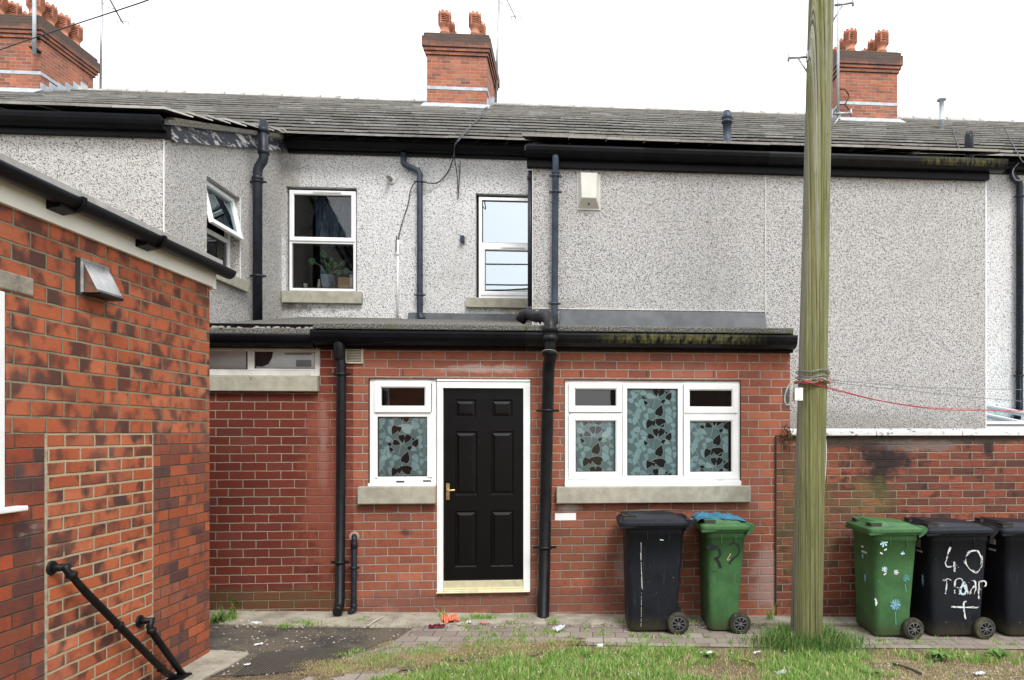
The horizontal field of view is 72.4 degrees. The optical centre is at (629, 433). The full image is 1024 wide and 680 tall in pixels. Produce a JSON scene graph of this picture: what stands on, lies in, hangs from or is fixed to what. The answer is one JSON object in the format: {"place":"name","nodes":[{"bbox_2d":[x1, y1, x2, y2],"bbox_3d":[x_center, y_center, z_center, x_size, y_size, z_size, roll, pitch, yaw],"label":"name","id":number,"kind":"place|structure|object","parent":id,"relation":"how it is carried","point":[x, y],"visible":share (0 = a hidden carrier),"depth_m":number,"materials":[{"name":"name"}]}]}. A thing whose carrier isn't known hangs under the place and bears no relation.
{"place":"outdoors","nodes":[
{"label":"outdoors","id":0,"kind":"place"},
{"bbox_2d":[210,625,410,675],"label":"path","id":1,"kind":"structure","parent":0,"point":[277,636],"depth_m":5.80,"materials":[{"name":"concrete"}]},
{"bbox_2d":[8,0,1023,120],"label":"sky","id":2,"kind":"structure","parent":0,"point":[721,55],"materials":[{"name":"white"}]},
{"bbox_2d":[205,625,1023,679],"bbox_3d":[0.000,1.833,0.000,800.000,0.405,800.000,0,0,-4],"label":"ground","id":3,"kind":"structure","parent":0,"point":[278,676],"depth_m":5.50,"materials":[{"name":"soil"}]},
{"bbox_2d":[0,153,235,679],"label":"brick outbuilding","id":4,"kind":"structure","parent":3,"relation":"on","point":[104,441],"depth_m":4.09,"materials":[{"name":"red brick"}]},
{"bbox_2d":[0,291,4,506],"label":"window","id":5,"kind":"structure","parent":4,"relation":"in","point":[2,294],"depth_m":3.42,"materials":[{"name":"white plastic"}]},
{"bbox_2d":[163,650,248,679],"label":"doorstep slab","id":6,"kind":"structure","parent":3,"relation":"on","point":[209,664],"depth_m":5.08,"materials":[{"name":"concrete"}]},
{"bbox_2d":[0,0,476,322],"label":"terraced house","id":7,"kind":"structure","parent":3,"relation":"on","point":[241,183],"depth_m":9.66,"materials":[{"name":"grey stone"}]},
{"bbox_2d":[29,0,41,55],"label":"tv aerial","id":8,"kind":"object","parent":7,"relation":"attached to","point":[35,50],"visible":0.98,"depth_m":15.32,"materials":[{"name":"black metal"}]},
{"bbox_2d":[0,0,148,49],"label":"overhead cable","id":9,"kind":"object","parent":7,"relation":"attached to","point":[78,23],"visible":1,"depth_m":11.34,"materials":[{"name":"black rubber"}]},
{"bbox_2d":[99,0,128,88],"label":"tv aerial","id":10,"kind":"object","parent":7,"relation":"attached to","point":[101,44],"visible":0.92,"depth_m":16.96,"materials":[{"name":"grey metal"}]},
{"bbox_2d":[207,181,243,267],"bbox_3d":[-4.838,-2.400,8.087,0.215,1.010,0.750,0,0,-4],"label":"window","id":11,"kind":"structure","parent":7,"relation":"in","point":[221,207],"depth_m":8.18,"materials":[{"name":"white plastic"}]},
{"bbox_2d":[289,190,356,291],"bbox_3d":[-4.358,-2.738,9.755,0.916,1.424,0.095,0,0,-4],"label":"window","id":12,"kind":"structure","parent":7,"relation":"in","point":[293,240],"depth_m":9.73,"materials":[{"name":"white plastic"}]},
{"bbox_2d":[308,250,350,287],"bbox_3d":[-4.348,-2.401,9.955,0.582,0.550,0.200,0,0,9],"label":"potted plant","id":13,"kind":"object","parent":7,"relation":"on","point":[327,280],"visible":0.99,"depth_m":9.95,"materials":[{"name":"green plant"}]},
{"bbox_2d":[316,197,352,246],"bbox_3d":[-4.239,-3.060,9.912,0.576,0.698,0.061,0,0,-4],"label":"net curtain","id":14,"kind":"object","parent":7,"relation":"hanging from","point":[334,220],"visible":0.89,"depth_m":9.91,"materials":[{"name":"grey fabric"}]},
{"bbox_2d":[338,277,352,288],"bbox_3d":[-4.104,-2.165,9.937,0.201,0.177,0.130,0,0,-4],"label":"cardboard box","id":15,"kind":"object","parent":7,"relation":"on","point":[345,282],"visible":0.75,"depth_m":9.88,"materials":[{"name":"brown cardboard"}]},
{"bbox_2d":[210,317,401,611],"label":"brick outhouse","id":16,"kind":"structure","parent":3,"relation":"on","point":[273,382],"depth_m":6.57,"materials":[{"name":"red brick"}]},
{"bbox_2d":[210,347,319,376],"bbox_3d":[-3.545,-0.697,6.610,1.114,0.285,0.070,0,0,-4],"label":"window","id":17,"kind":"structure","parent":16,"relation":"in","point":[223,361],"depth_m":6.59,"materials":[{"name":"white plastic"}]},
{"bbox_2d":[210,610,859,628],"bbox_3d":[1.306,1.869,6.692,11.400,0.404,0.508,0,0,-4],"label":"kerb strip","id":18,"kind":"object","parent":3,"relation":"on","point":[418,619],"visible":0.25,"depth_m":6.47,"materials":[{"name":"concrete"}]},
{"bbox_2d":[211,611,225,621],"bbox_3d":[-3.685,1.643,6.145,0.120,0.091,0.138,0,0,-38],"label":"leafy weed","id":19,"kind":"object","parent":18,"relation":"on","point":[215,617],"visible":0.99,"depth_m":6.14,"materials":[{"name":"green plant"}]},
{"bbox_2d":[228,598,241,618],"bbox_3d":[-3.612,1.604,6.268,0.125,0.221,0.104,0,0,-30],"label":"corner weed","id":20,"kind":"object","parent":18,"relation":"on","point":[233,604],"visible":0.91,"depth_m":6.27,"materials":[{"name":"green plant"}]},
{"bbox_2d":[441,613,459,623],"bbox_3d":[-1.665,1.709,6.376,0.149,0.082,0.139,0,0,-27],"label":"snack wrapper","id":21,"kind":"object","parent":18,"relation":"on","point":[446,619],"visible":0.99,"depth_m":6.36,"materials":[{"name":"orange plastic"}]},
{"bbox_2d":[210,603,775,628],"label":"wall weeds","id":22,"kind":"object","parent":18,"relation":"on","point":[232,616],"depth_m":6.38,"materials":[{"name":"green plant"}]},
{"bbox_2d":[310,307,797,617],"bbox_3d":[-0.787,0.225,8.194,4.657,3.721,3.521,0,0,-4],"label":"brick extension","id":23,"kind":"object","parent":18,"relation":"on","point":[505,466],"visible":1,"depth_m":6.75,"materials":[{"name":"brick"}]},
{"bbox_2d":[370,379,436,482],"bbox_3d":[-2.204,-0.025,6.698,0.638,1.013,0.084,0,0,-4],"label":"window","id":24,"kind":"structure","parent":23,"relation":"in","point":[403,438],"depth_m":6.69,"materials":[{"name":"white plastic"}]},
{"bbox_2d":[444,389,522,580],"bbox_3d":[-1.435,0.499,6.735,0.773,1.882,0.108,0,0,-4],"label":"door","id":25,"kind":"structure","parent":23,"relation":"in","point":[483,428],"depth_m":6.75,"materials":[{"name":"black metal"}]},
{"bbox_2d":[565,380,739,480],"bbox_3d":[0.232,-0.020,6.879,1.759,1.021,0.084,0,0,-4],"label":"window","id":26,"kind":"structure","parent":23,"relation":"in","point":[657,435],"depth_m":6.87,"materials":[{"name":"white plastic"}]},
{"bbox_2d":[775,429,1023,616],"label":"boundary wall","id":27,"kind":"structure","parent":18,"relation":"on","point":[970,475],"depth_m":6.99,"materials":[{"name":"brick"}]},
{"bbox_2d":[400,9,769,331],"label":"terraced house","id":28,"kind":"structure","parent":3,"relation":"on","point":[580,215],"depth_m":7.71,"materials":[{"name":"stone"}]},
{"bbox_2d":[479,197,527,297],"bbox_3d":[-1.701,-2.687,9.955,0.960,1.459,0.092,0,0,-4],"label":"window","id":29,"kind":"structure","parent":28,"relation":"in","point":[503,222],"depth_m":9.94,"materials":[{"name":"white plastic"}]},
{"bbox_2d":[495,0,521,102],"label":"tv aerial","id":30,"kind":"object","parent":28,"relation":"attached to","point":[497,46],"visible":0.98,"depth_m":17.67,"materials":[{"name":"grey metal"}]},
{"bbox_2d":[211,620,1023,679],"bbox_3d":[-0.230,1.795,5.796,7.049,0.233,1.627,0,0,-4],"label":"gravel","id":31,"kind":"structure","parent":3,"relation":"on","point":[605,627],"depth_m":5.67,"materials":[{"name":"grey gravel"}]},
{"bbox_2d":[701,649,718,656],"bbox_3d":[0.650,1.805,5.636,0.155,0.038,0.171,0,0,-4],"label":"dock weed","id":32,"kind":"object","parent":3,"relation":"on","point":[709,654],"visible":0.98,"depth_m":5.61,"materials":[{"name":"green plant"}]},
{"bbox_2d":[446,650,1004,677],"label":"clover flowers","id":33,"kind":"object","parent":3,"relation":"on","point":[637,664],"visible":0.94,"depth_m":5.24,"materials":[{"name":"plant"}]},
{"bbox_2d":[736,657,756,664],"bbox_3d":[0.934,1.820,5.495,0.191,0.031,0.021,0,0,41],"label":"stick","id":34,"kind":"object","parent":3,"relation":"on","point":[743,659],"visible":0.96,"depth_m":5.48,"materials":[{"name":"beige wood"}]},
{"bbox_2d":[660,27,1023,428],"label":"terraced house","id":35,"kind":"structure","parent":3,"relation":"on","point":[926,268],"depth_m":7.88,"materials":[{"name":"stone"}]},
{"bbox_2d":[837,0,849,117],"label":"tv aerial","id":36,"kind":"object","parent":35,"relation":"attached to","point":[838,62],"visible":0.95,"depth_m":16.70,"materials":[{"name":"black metal"}]},
{"bbox_2d":[861,666,883,676],"bbox_3d":[1.869,1.834,5.279,0.171,0.048,0.197,0,0,28],"label":"dock weed","id":37,"kind":"object","parent":3,"relation":"on","point":[876,672],"visible":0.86,"depth_m":5.29,"materials":[{"name":"green plant"}]},
{"bbox_2d":[893,662,921,674],"bbox_3d":[2.196,1.856,5.429,0.022,0.030,0.262,0,0,-30],"label":"stick","id":38,"kind":"object","parent":3,"relation":"on","point":[911,669],"visible":0.98,"depth_m":5.41,"materials":[{"name":"brown wood"}]},
{"bbox_2d":[925,649,954,659],"bbox_3d":[2.581,1.846,5.740,0.209,0.070,0.250,0,0,-4],"label":"dock weed","id":39,"kind":"object","parent":3,"relation":"on","point":[942,655],"visible":1,"depth_m":5.68,"materials":[{"name":"green plant"}]},
{"bbox_2d":[983,647,1012,655],"bbox_3d":[3.127,1.867,5.855,0.219,0.057,0.244,0,0,-4],"label":"dock weed","id":40,"kind":"object","parent":3,"relation":"on","point":[1000,652],"visible":0.99,"depth_m":5.86,"materials":[{"name":"green plant"}]},
{"bbox_2d":[986,404,1023,428],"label":"lean to canopy","id":41,"kind":"object","parent":3,"relation":"on","point":[1001,420],"visible":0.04,"depth_m":8.88,"materials":[{"name":"white plastic"}]},
{"bbox_2d":[302,624,1023,679],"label":"pavement","id":42,"kind":"structure","parent":0,"point":[456,634],"depth_m":6.12,"materials":[{"name":"grey concrete"}]},
{"bbox_2d":[428,623,444,627],"bbox_3d":[-1.744,1.728,6.200,0.147,0.038,0.049,0,0,-10],"label":"dark rag","id":43,"kind":"object","parent":42,"relation":"on","point":[436,625],"visible":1,"depth_m":6.18,"materials":[{"name":"fabric"}]},
{"bbox_2d":[301,638,585,679],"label":"soil patches","id":44,"kind":"object","parent":42,"relation":"on","point":[413,668],"visible":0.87,"depth_m":5.29,"materials":[{"name":"soil"}]},
{"bbox_2d":[552,625,565,631],"bbox_3d":[-0.640,1.753,6.213,0.069,0.049,0.127,0,0,33],"label":"torn bag","id":45,"kind":"object","parent":42,"relation":"on","point":[558,628],"visible":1,"depth_m":6.20,"materials":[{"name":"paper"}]},
{"bbox_2d":[616,511,693,634],"bbox_3d":[0.229,1.281,6.478,0.685,1.088,0.587,0,0,-4],"label":"wheelie bin","id":46,"kind":"object","parent":42,"relation":"on","point":[652,545],"visible":1,"depth_m":6.25,"materials":[{"name":"black plastic"}]},
{"bbox_2d":[318,623,1018,672],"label":"paving weeds","id":47,"kind":"object","parent":42,"relation":"on","point":[522,636],"visible":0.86,"depth_m":5.75,"materials":[{"name":"green plant"}]},
{"bbox_2d":[692,519,754,633],"bbox_3d":[0.890,1.316,6.567,0.512,1.063,0.587,0,0,-4],"label":"wheelie bin","id":48,"kind":"object","parent":42,"relation":"on","point":[721,544],"visible":0.89,"depth_m":6.34,"materials":[{"name":"green plastic"}]},
{"bbox_2d":[690,511,746,521],"bbox_3d":[0.844,0.784,6.565,0.484,0.078,0.412,0,0,-4],"label":"cloth","id":49,"kind":"object","parent":48,"relation":"on","point":[697,516],"visible":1,"depth_m":6.45,"materials":[{"name":"blue fabric"}]},
{"bbox_2d":[720,618,883,658],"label":"long grass","id":50,"kind":"structure","parent":42,"relation":"on","point":[832,639],"depth_m":5.89,"materials":[{"name":"green plant"}]},
{"bbox_2d":[787,0,853,645],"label":"telegraph pole","id":51,"kind":"object","parent":42,"relation":"on","point":[808,561],"visible":0.96,"depth_m":5.93,"materials":[{"name":"brown wood"}]},
{"bbox_2d":[784,379,796,405],"bbox_3d":[1.381,-0.356,5.889,0.114,0.231,0.022,0,0,-4],"label":"rope end","id":52,"kind":"object","parent":51,"relation":"hanging from","point":[792,395],"visible":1,"depth_m":5.89,"materials":[{"name":"beige fabric"}]},
{"bbox_2d":[804,381,1023,410],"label":"washing line","id":53,"kind":"object","parent":51,"relation":"attached to","point":[914,406],"visible":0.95,"depth_m":6.74,"materials":[{"name":"red plastic"}]},
{"bbox_2d":[831,382,1023,401],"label":"washing line","id":54,"kind":"object","parent":51,"relation":"attached to","point":[925,392],"visible":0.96,"depth_m":6.92,"materials":[{"name":"red metal"}]},
{"bbox_2d":[833,380,1023,389],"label":"washing line","id":55,"kind":"object","parent":51,"relation":"attached to","point":[928,387],"visible":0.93,"depth_m":6.86,"materials":[{"name":"red metal"}]},
{"bbox_2d":[845,516,927,639],"bbox_3d":[2.444,1.349,6.553,0.570,1.083,0.607,0,0,-4],"label":"wheelie bin","id":56,"kind":"object","parent":42,"relation":"on","point":[884,551],"visible":1,"depth_m":6.32,"materials":[{"name":"green plastic"}]},
{"bbox_2d":[902,517,998,638],"bbox_3d":[3.063,1.365,6.629,0.716,1.083,0.627,0,0,-4],"label":"wheelie bin","id":57,"kind":"object","parent":42,"relation":"on","point":[948,576],"visible":0.98,"depth_m":6.38,"materials":[{"name":"black plastic"}]},
{"bbox_2d":[971,517,1023,634],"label":"wheelie bin","id":58,"kind":"object","parent":42,"relation":"on","point":[1002,604],"visible":0.83,"depth_m":6.47,"materials":[{"name":"black plastic"}]},
{"bbox_2d":[335,640,1023,679],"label":"grass","id":59,"kind":"structure","parent":0,"point":[807,664],"depth_m":5.29,"materials":[{"name":"green plant"}]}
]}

